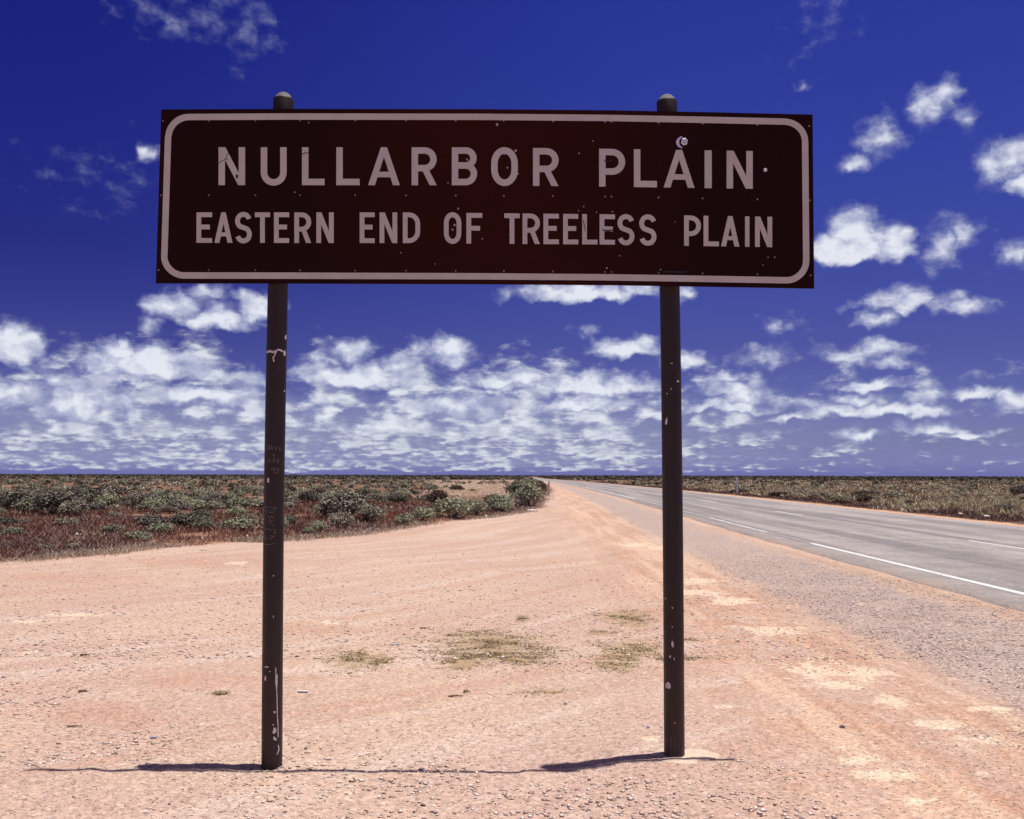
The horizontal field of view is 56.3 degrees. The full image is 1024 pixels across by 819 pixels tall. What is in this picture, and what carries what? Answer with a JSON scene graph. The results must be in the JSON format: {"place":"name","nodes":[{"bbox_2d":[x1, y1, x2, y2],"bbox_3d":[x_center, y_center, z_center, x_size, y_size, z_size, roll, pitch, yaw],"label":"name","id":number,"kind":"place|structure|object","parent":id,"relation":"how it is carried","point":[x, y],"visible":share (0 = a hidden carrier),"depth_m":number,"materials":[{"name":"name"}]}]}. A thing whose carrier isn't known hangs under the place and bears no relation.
{"place":"outdoors","nodes":[
{"label":"outdoors","id":0,"kind":"place"},
{"bbox_2d":[0,483,555,563],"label":"straw fringe grass","id":1,"kind":"structure","parent":0,"point":[126,548],"depth_m":21.60,"materials":[{"name":"beige plant"}]},
{"bbox_2d":[417,480,532,500],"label":"pale straw grass","id":2,"kind":"structure","parent":0,"point":[484,489],"depth_m":88.47,"materials":[{"name":"beige plant"}]},
{"bbox_2d":[0,475,1023,818],"bbox_3d":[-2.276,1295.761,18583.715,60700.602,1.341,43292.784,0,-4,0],"label":"ground","id":3,"kind":"structure","parent":0,"point":[576,521],"depth_m":7.02,"materials":[{"name":"soil"}]},
{"bbox_2d":[0,492,13,508],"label":"saltbush","id":4,"kind":"object","parent":3,"relation":"on","point":[4,505],"visible":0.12,"depth_m":39.33,"materials":[{"name":"green plant"}]},
{"bbox_2d":[0,516,19,524],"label":"saltbush","id":5,"kind":"object","parent":3,"relation":"on","point":[6,521],"visible":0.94,"depth_m":26.85,"materials":[{"name":"green plant"}]},
{"bbox_2d":[0,526,26,535],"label":"saltbush","id":6,"kind":"object","parent":3,"relation":"on","point":[11,530],"visible":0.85,"depth_m":22.49,"materials":[{"name":"green plant"}]},
{"bbox_2d":[0,486,41,508],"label":"saltbush","id":7,"kind":"object","parent":3,"relation":"on","point":[13,494],"visible":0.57,"depth_m":37.76,"materials":[{"name":"green plant"}]},
{"bbox_2d":[18,518,32,523],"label":"saltbush","id":8,"kind":"object","parent":3,"relation":"on","point":[24,520],"visible":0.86,"depth_m":27.65,"materials":[{"name":"green plant"}]},
{"bbox_2d":[9,498,44,512],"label":"saltbush","id":9,"kind":"object","parent":3,"relation":"on","point":[23,505],"visible":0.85,"depth_m":35.27,"materials":[{"name":"green plant"}]},
{"bbox_2d":[29,482,43,487],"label":"saltbush","id":10,"kind":"object","parent":3,"relation":"on","point":[39,485],"visible":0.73,"depth_m":86.17,"materials":[{"name":"green plant"}]},
{"bbox_2d":[32,490,80,514],"bbox_3d":[-16.455,3.398,34.650,1.545,1.000,1.631,4,-5,-43],"label":"saltbush","id":11,"kind":"object","parent":3,"relation":"on","point":[49,501],"visible":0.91,"depth_m":34.33,"materials":[{"name":"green plant"}]},
{"bbox_2d":[50,517,79,525],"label":"saltbush","id":12,"kind":"object","parent":3,"relation":"on","point":[67,520],"visible":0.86,"depth_m":27.01,"materials":[{"name":"green plant"}]},
{"bbox_2d":[56,498,89,515],"bbox_3d":[-15.277,3.449,33.320,1.043,0.728,1.176,0,-4,1],"label":"saltbush","id":13,"kind":"object","parent":3,"relation":"on","point":[73,506],"visible":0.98,"depth_m":33.09,"materials":[{"name":"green plant"}]},
{"bbox_2d":[72,487,108,502],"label":"saltbush","id":14,"kind":"object","parent":3,"relation":"on","point":[90,495],"visible":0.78,"depth_m":41.98,"materials":[{"name":"green plant"}]},
{"bbox_2d":[86,502,107,510],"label":"saltbush","id":15,"kind":"object","parent":3,"relation":"on","point":[95,506],"visible":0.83,"depth_m":36.98,"materials":[{"name":"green plant"}]},
{"bbox_2d":[91,492,119,508],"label":"saltbush","id":16,"kind":"object","parent":3,"relation":"on","point":[109,499],"visible":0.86,"depth_m":40.69,"materials":[{"name":"green plant"}]},
{"bbox_2d":[96,484,130,495],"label":"saltbush","id":17,"kind":"object","parent":3,"relation":"on","point":[119,490],"visible":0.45,"depth_m":57.35,"materials":[{"name":"green plant"}]},
{"bbox_2d":[99,524,128,532],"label":"saltbush","id":18,"kind":"object","parent":3,"relation":"on","point":[110,527],"visible":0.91,"depth_m":24.07,"materials":[{"name":"green plant"}]},
{"bbox_2d":[107,511,121,516],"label":"saltbush","id":19,"kind":"object","parent":3,"relation":"on","point":[112,513],"visible":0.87,"depth_m":31.46,"materials":[{"name":"green plant"}]},
{"bbox_2d":[120,500,137,506],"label":"saltbush","id":20,"kind":"object","parent":3,"relation":"on","point":[127,503],"visible":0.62,"depth_m":42.94,"materials":[{"name":"green plant"}]},
{"bbox_2d":[122,491,145,499],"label":"saltbush","id":21,"kind":"object","parent":3,"relation":"on","point":[130,495],"visible":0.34,"depth_m":49.20,"materials":[{"name":"green plant"}]},
{"bbox_2d":[123,530,152,540],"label":"saltbush","id":22,"kind":"object","parent":3,"relation":"on","point":[137,534],"visible":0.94,"depth_m":21.27,"materials":[{"name":"green plant"}]},
{"bbox_2d":[129,493,159,505],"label":"saltbush","id":23,"kind":"object","parent":3,"relation":"on","point":[137,499],"visible":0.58,"depth_m":40.46,"materials":[{"name":"green plant"}]},
{"bbox_2d":[132,512,166,527],"bbox_3d":[-9.756,3.008,25.784,0.782,0.515,0.788,-1,-4,18],"label":"saltbush","id":24,"kind":"object","parent":3,"relation":"on","point":[145,519],"visible":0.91,"depth_m":25.62,"materials":[{"name":"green plant"}]},
{"bbox_2d":[136,496,167,509],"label":"saltbush","id":25,"kind":"object","parent":3,"relation":"on","point":[148,503],"visible":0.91,"depth_m":38.45,"materials":[{"name":"green plant"}]},
{"bbox_2d":[149,506,162,513],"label":"saltbush","id":26,"kind":"object","parent":3,"relation":"on","point":[154,509],"visible":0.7,"depth_m":36.39,"materials":[{"name":"green plant"}]},
{"bbox_2d":[150,489,164,495],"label":"saltbush","id":27,"kind":"object","parent":3,"relation":"on","point":[160,491],"visible":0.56,"depth_m":59.96,"materials":[{"name":"green plant"}]},
{"bbox_2d":[145,521,173,533],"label":"saltbush","id":28,"kind":"object","parent":3,"relation":"on","point":[158,526],"visible":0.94,"depth_m":23.53,"materials":[{"name":"green plant"}]},
{"bbox_2d":[157,493,178,498],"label":"saltbush","id":29,"kind":"object","parent":3,"relation":"on","point":[164,496],"visible":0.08,"depth_m":42.96,"materials":[{"name":"green plant"}]},
{"bbox_2d":[158,505,180,513],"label":"saltbush","id":30,"kind":"object","parent":3,"relation":"on","point":[168,508],"visible":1,"depth_m":35.46,"materials":[{"name":"green plant"}]},
{"bbox_2d":[163,497,185,503],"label":"saltbush","id":31,"kind":"object","parent":3,"relation":"on","point":[168,500],"visible":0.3,"depth_m":41.17,"materials":[{"name":"green plant"}]},
{"bbox_2d":[166,500,191,512],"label":"saltbush","id":32,"kind":"object","parent":3,"relation":"on","point":[179,504],"visible":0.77,"depth_m":36.68,"materials":[{"name":"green plant"}]},
{"bbox_2d":[177,490,191,495],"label":"saltbush","id":33,"kind":"object","parent":3,"relation":"on","point":[186,493],"visible":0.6,"depth_m":57.42,"materials":[{"name":"green plant"}]},
{"bbox_2d":[166,511,213,528],"bbox_3d":[-8.846,3.047,26.233,1.311,0.509,1.006,1,-4,-5],"label":"saltbush","id":34,"kind":"object","parent":3,"relation":"on","point":[183,518],"visible":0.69,"depth_m":26.05,"materials":[{"name":"green plant"}]},
{"bbox_2d":[183,499,203,509],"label":"saltbush","id":35,"kind":"object","parent":3,"relation":"on","point":[194,503],"visible":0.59,"depth_m":40.25,"materials":[{"name":"green plant"}]},
{"bbox_2d":[188,509,212,516],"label":"saltbush","id":36,"kind":"object","parent":3,"relation":"on","point":[201,511],"visible":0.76,"depth_m":31.29,"materials":[{"name":"green plant"}]},
{"bbox_2d":[190,517,214,530],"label":"saltbush","id":37,"kind":"object","parent":3,"relation":"on","point":[199,522],"visible":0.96,"depth_m":24.98,"materials":[{"name":"green plant"}]},
{"bbox_2d":[194,496,217,502],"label":"saltbush","id":38,"kind":"object","parent":3,"relation":"on","point":[204,498],"visible":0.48,"depth_m":43.46,"materials":[{"name":"green plant"}]},
{"bbox_2d":[197,501,225,509],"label":"saltbush","id":39,"kind":"object","parent":3,"relation":"on","point":[211,505],"visible":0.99,"depth_m":39.66,"materials":[{"name":"green plant"}]},
{"bbox_2d":[203,490,225,495],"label":"saltbush","id":40,"kind":"object","parent":3,"relation":"on","point":[211,492],"visible":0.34,"depth_m":55.16,"materials":[{"name":"green plant"}]},
{"bbox_2d":[209,492,221,498],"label":"saltbush","id":41,"kind":"object","parent":3,"relation":"on","point":[215,495],"visible":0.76,"depth_m":54.27,"materials":[{"name":"green plant"}]},
{"bbox_2d":[226,506,245,516],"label":"saltbush","id":42,"kind":"object","parent":3,"relation":"on","point":[238,510],"visible":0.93,"depth_m":33.31,"materials":[{"name":"green plant"}]},
{"bbox_2d":[226,489,246,497],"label":"saltbush","id":43,"kind":"object","parent":3,"relation":"on","point":[239,492],"visible":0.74,"depth_m":60.28,"materials":[{"name":"green plant"}]},
{"bbox_2d":[225,497,251,507],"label":"saltbush","id":44,"kind":"object","parent":3,"relation":"on","point":[235,500],"visible":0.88,"depth_m":41.50,"materials":[{"name":"green plant"}]},
{"bbox_2d":[219,517,258,530],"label":"saltbush","id":45,"kind":"object","parent":3,"relation":"on","point":[236,522],"visible":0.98,"depth_m":25.10,"materials":[{"name":"green plant"}]},
{"bbox_2d":[241,512,259,519],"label":"saltbush","id":46,"kind":"object","parent":3,"relation":"on","point":[249,515],"visible":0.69,"depth_m":29.73,"materials":[{"name":"green plant"}]},
{"bbox_2d":[244,498,263,507],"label":"saltbush","id":47,"kind":"object","parent":3,"relation":"on","point":[258,502],"visible":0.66,"depth_m":42.16,"materials":[{"name":"green plant"}]},
{"bbox_2d":[0,497,545,561],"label":"reddish ground cover","id":48,"kind":"object","parent":3,"relation":"on","point":[256,511],"visible":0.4,"depth_m":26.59,"materials":[{"name":"plant"}]},
{"bbox_2d":[284,488,293,497],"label":"saltbush","id":49,"kind":"object","parent":3,"relation":"on","point":[287,493],"visible":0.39,"depth_m":56.08,"materials":[{"name":"green plant"}]},
{"bbox_2d":[284,501,295,507],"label":"saltbush","id":50,"kind":"object","parent":3,"relation":"on","point":[290,504],"visible":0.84,"depth_m":42.15,"materials":[{"name":"green plant"}]},
{"bbox_2d":[284,496,296,503],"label":"saltbush","id":51,"kind":"object","parent":3,"relation":"on","point":[288,499],"visible":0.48,"depth_m":43.20,"materials":[{"name":"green plant"}]},
{"bbox_2d":[285,514,297,525],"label":"saltbush","id":52,"kind":"object","parent":3,"relation":"on","point":[293,519],"visible":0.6,"depth_m":26.48,"materials":[{"name":"green plant"}]},
{"bbox_2d":[299,527,315,532],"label":"saltbush","id":53,"kind":"object","parent":3,"relation":"on","point":[307,530],"visible":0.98,"depth_m":23.78,"materials":[{"name":"green plant"}]},
{"bbox_2d":[298,490,323,502],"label":"saltbush","id":54,"kind":"object","parent":3,"relation":"on","point":[311,495],"visible":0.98,"depth_m":48.43,"materials":[{"name":"green plant"}]},
{"bbox_2d":[311,504,321,513],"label":"saltbush","id":55,"kind":"object","parent":3,"relation":"on","point":[315,508],"visible":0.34,"depth_m":34.21,"materials":[{"name":"green plant"}]},
{"bbox_2d":[309,520,329,529],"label":"saltbush","id":56,"kind":"object","parent":3,"relation":"on","point":[319,524],"visible":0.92,"depth_m":25.30,"materials":[{"name":"green plant"}]},
{"bbox_2d":[310,486,330,492],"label":"saltbush","id":57,"kind":"object","parent":3,"relation":"on","point":[320,489],"visible":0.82,"depth_m":67.31,"materials":[{"name":"green plant"}]},
{"bbox_2d":[320,491,336,497],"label":"saltbush","id":58,"kind":"object","parent":3,"relation":"on","point":[327,493],"visible":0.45,"depth_m":55.09,"materials":[{"name":"green plant"}]},
{"bbox_2d":[326,487,344,492],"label":"saltbush","id":59,"kind":"object","parent":3,"relation":"on","point":[336,490],"visible":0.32,"depth_m":62.00,"materials":[{"name":"green plant"}]},
{"bbox_2d":[332,491,348,497],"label":"saltbush","id":60,"kind":"object","parent":3,"relation":"on","point":[338,493],"visible":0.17,"depth_m":46.94,"materials":[{"name":"green plant"}]},
{"bbox_2d":[327,510,354,525],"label":"saltbush","id":61,"kind":"object","parent":3,"relation":"on","point":[338,517],"visible":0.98,"depth_m":27.08,"materials":[{"name":"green plant"}]},
{"bbox_2d":[317,490,370,516],"bbox_3d":[-5.279,3.075,30.369,1.767,1.036,1.570,-1,-4,20],"label":"saltbush","id":62,"kind":"object","parent":3,"relation":"on","point":[351,502],"visible":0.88,"depth_m":30.11,"materials":[{"name":"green plant"}]},
{"bbox_2d":[352,487,371,494],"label":"saltbush","id":63,"kind":"object","parent":3,"relation":"on","point":[364,491],"visible":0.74,"depth_m":60.19,"materials":[{"name":"green plant"}]},
{"bbox_2d":[355,501,387,521],"bbox_3d":[-4.394,3.169,29.553,0.875,0.695,1.039,4,-5,-43],"label":"saltbush","id":64,"kind":"object","parent":3,"relation":"on","point":[370,511],"visible":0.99,"depth_m":29.38,"materials":[{"name":"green plant"}]},
{"bbox_2d":[369,493,391,500],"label":"saltbush","id":65,"kind":"object","parent":3,"relation":"on","point":[377,497],"visible":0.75,"depth_m":52.36,"materials":[{"name":"green plant"}]},
{"bbox_2d":[388,494,409,503],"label":"saltbush","id":66,"kind":"object","parent":3,"relation":"on","point":[398,498],"visible":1,"depth_m":48.57,"materials":[{"name":"green plant"}]},
{"bbox_2d":[392,488,412,497],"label":"saltbush","id":67,"kind":"object","parent":3,"relation":"on","point":[405,491],"visible":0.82,"depth_m":58.18,"materials":[{"name":"green plant"}]},
{"bbox_2d":[392,511,414,524],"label":"saltbush","id":68,"kind":"object","parent":3,"relation":"on","point":[404,518],"visible":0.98,"depth_m":28.32,"materials":[{"name":"green plant"}]},
{"bbox_2d":[410,505,436,520],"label":"saltbush","id":69,"kind":"object","parent":3,"relation":"on","point":[421,513],"visible":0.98,"depth_m":30.72,"materials":[{"name":"green plant"}]},
{"bbox_2d":[424,488,448,503],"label":"brown shrub","id":70,"kind":"object","parent":3,"relation":"on","point":[436,494],"visible":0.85,"depth_m":47.11,"materials":[{"name":"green plant"}]},
{"bbox_2d":[432,494,474,517],"bbox_3d":[-2.051,3.378,33.312,1.458,0.918,1.373,-1,-4,21],"label":"saltbush","id":71,"kind":"object","parent":3,"relation":"on","point":[453,506],"visible":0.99,"depth_m":33.03,"materials":[{"name":"green plant"}]},
{"bbox_2d":[449,484,464,489],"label":"brown shrub","id":72,"kind":"object","parent":3,"relation":"on","point":[457,487],"visible":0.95,"depth_m":88.31,"materials":[{"name":"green plant"}]},
{"bbox_2d":[207,608,718,696],"bbox_3d":[0.234,2.087,8.434,3.126,0.041,5.458,-2,-4,26],"label":"olive creeping weed","id":73,"kind":"object","parent":3,"relation":"on","point":[510,643],"visible":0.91,"depth_m":8.11,"materials":[{"name":"green plant"}]},
{"bbox_2d":[466,498,488,514],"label":"saltbush","id":74,"kind":"object","parent":3,"relation":"on","point":[479,506],"visible":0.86,"depth_m":35.42,"materials":[{"name":"green plant"}]},
{"bbox_2d":[156,92,813,770],"bbox_3d":[-0.140,0.189,5.061,3.475,3.825,0.340,0,-4,0],"label":"road sign","id":75,"kind":"object","parent":3,"relation":"on","point":[668,198],"visible":0.98,"depth_m":5.07,"materials":[{"name":"metal"}]},
{"bbox_2d":[485,493,515,509],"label":"saltbush","id":76,"kind":"object","parent":3,"relation":"on","point":[496,498],"visible":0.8,"depth_m":39.93,"materials":[{"name":"green plant"}]},
{"bbox_2d":[489,502,514,511],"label":"saltbush","id":77,"kind":"object","parent":3,"relation":"on","point":[502,506],"visible":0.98,"depth_m":39.03,"materials":[{"name":"green plant"}]},
{"bbox_2d":[0,473,1023,480],"bbox_3d":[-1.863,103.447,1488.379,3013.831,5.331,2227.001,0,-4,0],"label":"distant dark scrub","id":78,"kind":"object","parent":3,"relation":"on","point":[561,477],"visible":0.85,"depth_m":581.46,"materials":[{"name":"green plant"}]},
{"bbox_2d":[0,475,1023,508],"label":"distant saltbush scrub","id":79,"kind":"object","parent":3,"relation":"on","point":[217,484],"visible":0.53,"depth_m":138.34,"materials":[{"name":"green plant"}]},
{"bbox_2d":[502,479,527,494],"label":"saltbush","id":80,"kind":"object","parent":3,"relation":"on","point":[514,486],"visible":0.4,"depth_m":59.76,"materials":[{"name":"green plant"}]},
{"bbox_2d":[513,481,545,506],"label":"saltbush","id":81,"kind":"object","parent":3,"relation":"on","point":[528,491],"visible":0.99,"depth_m":45.98,"materials":[{"name":"green plant"}]},
{"bbox_2d":[538,481,546,494],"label":"brown shrub","id":82,"kind":"object","parent":3,"relation":"on","point":[543,486],"visible":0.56,"depth_m":67.90,"materials":[{"name":"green plant"}]},
{"bbox_2d":[769,491,790,495],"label":"brown shrub","id":83,"kind":"object","parent":3,"relation":"on","point":[776,493],"visible":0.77,"depth_m":68.23,"materials":[{"name":"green plant"}]},
{"bbox_2d":[593,481,1023,522],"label":"mauve ground cover","id":84,"kind":"object","parent":3,"relation":"on","point":[953,512],"visible":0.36,"depth_m":49.08,"materials":[{"name":"plant"}]},
{"bbox_2d":[597,481,1023,516],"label":"grey green grass","id":85,"kind":"structure","parent":3,"relation":"on","point":[971,502],"depth_m":65.15,"materials":[{"name":"plant"}]},
{"bbox_2d":[829,495,852,502],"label":"saltbush","id":86,"kind":"object","parent":3,"relation":"on","point":[839,499],"visible":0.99,"depth_m":52.01,"materials":[{"name":"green plant"}]},
{"bbox_2d":[694,544,1023,709],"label":"road aggregate","id":87,"kind":"object","parent":3,"relation":"on","point":[946,619],"visible":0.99,"depth_m":10.80,"materials":[{"name":"grey gravel"}]},
{"bbox_2d":[855,493,874,501],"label":"brown shrub","id":88,"kind":"object","parent":3,"relation":"on","point":[864,497],"visible":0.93,"depth_m":52.32,"materials":[{"name":"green plant"}]},
{"bbox_2d":[857,489,877,494],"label":"saltbush","id":89,"kind":"object","parent":3,"relation":"on","point":[872,491],"visible":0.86,"depth_m":67.69,"materials":[{"name":"green plant"}]},
{"bbox_2d":[883,491,905,497],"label":"saltbush","id":90,"kind":"object","parent":3,"relation":"on","point":[893,494],"visible":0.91,"depth_m":59.03,"materials":[{"name":"green plant"}]},
{"bbox_2d":[949,485,965,489],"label":"saltbush","id":91,"kind":"object","parent":3,"relation":"on","point":[959,487],"visible":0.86,"depth_m":94.74,"materials":[{"name":"green plant"}]},
{"bbox_2d":[992,503,1020,511],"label":"saltbush","id":92,"kind":"object","parent":3,"relation":"on","point":[1009,505],"visible":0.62,"depth_m":38.06,"materials":[{"name":"green plant"}]},
{"bbox_2d":[1009,484,1023,494],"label":"saltbush","id":93,"kind":"object","parent":3,"relation":"on","point":[1018,488],"visible":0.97,"depth_m":68.36,"materials":[{"name":"green plant"}]},
{"bbox_2d":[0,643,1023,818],"bbox_3d":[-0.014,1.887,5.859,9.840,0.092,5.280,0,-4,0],"label":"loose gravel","id":94,"kind":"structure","parent":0,"point":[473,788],"depth_m":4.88,"materials":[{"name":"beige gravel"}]},
{"bbox_2d":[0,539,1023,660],"bbox_3d":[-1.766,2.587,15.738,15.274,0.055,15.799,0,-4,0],"label":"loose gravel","id":95,"kind":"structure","parent":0,"point":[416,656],"depth_m":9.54,"materials":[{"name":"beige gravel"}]},
{"bbox_2d":[0,0,1023,476],"label":"sky","id":96,"kind":"structure","parent":0,"point":[904,355],"materials":[{"name":"blue"}]},
{"bbox_2d":[533,477,1023,611],"bbox_3d":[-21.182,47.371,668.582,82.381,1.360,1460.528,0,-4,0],"label":"road","id":97,"kind":"structure","parent":0,"point":[939,545],"depth_m":23.46,"materials":[{"name":"grey asphalt"}]},
{"bbox_2d":[711,518,766,531],"bbox_3d":[6.846,3.527,29.522,0.147,0.001,8.909,0,-4,2],"label":"edge line","id":98,"kind":"object","parent":97,"relation":"on","point":[739,525],"visible":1,"depth_m":28.56,"materials":[{"name":"paint"}]},
{"bbox_2d":[765,532,811,542],"bbox_3d":[6.631,3.076,23.060,0.146,0.001,4.015,0,-4,2],"label":"edge line","id":99,"kind":"object","parent":97,"relation":"on","point":[788,537],"visible":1,"depth_m":22.96,"materials":[{"name":"paint"}]},
{"bbox_2d":[554,479,1023,528],"bbox_3d":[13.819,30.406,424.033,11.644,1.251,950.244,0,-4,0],"label":"edge line","id":100,"kind":"object","parent":97,"relation":"on","point":[868,511],"visible":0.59,"depth_m":38.26,"materials":[{"name":"paint"}]},
{"bbox_2d":[810,543,1023,594],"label":"edge line","id":101,"kind":"object","parent":97,"relation":"on","point":[980,583],"visible":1,"depth_m":14.76,"materials":[{"name":"paint"}]},
{"bbox_2d":[966,540,1023,548],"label":"line","id":102,"kind":"object","parent":97,"relation":"on","point":[994,544],"visible":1,"depth_m":20.74,"materials":[{"name":"paint"}]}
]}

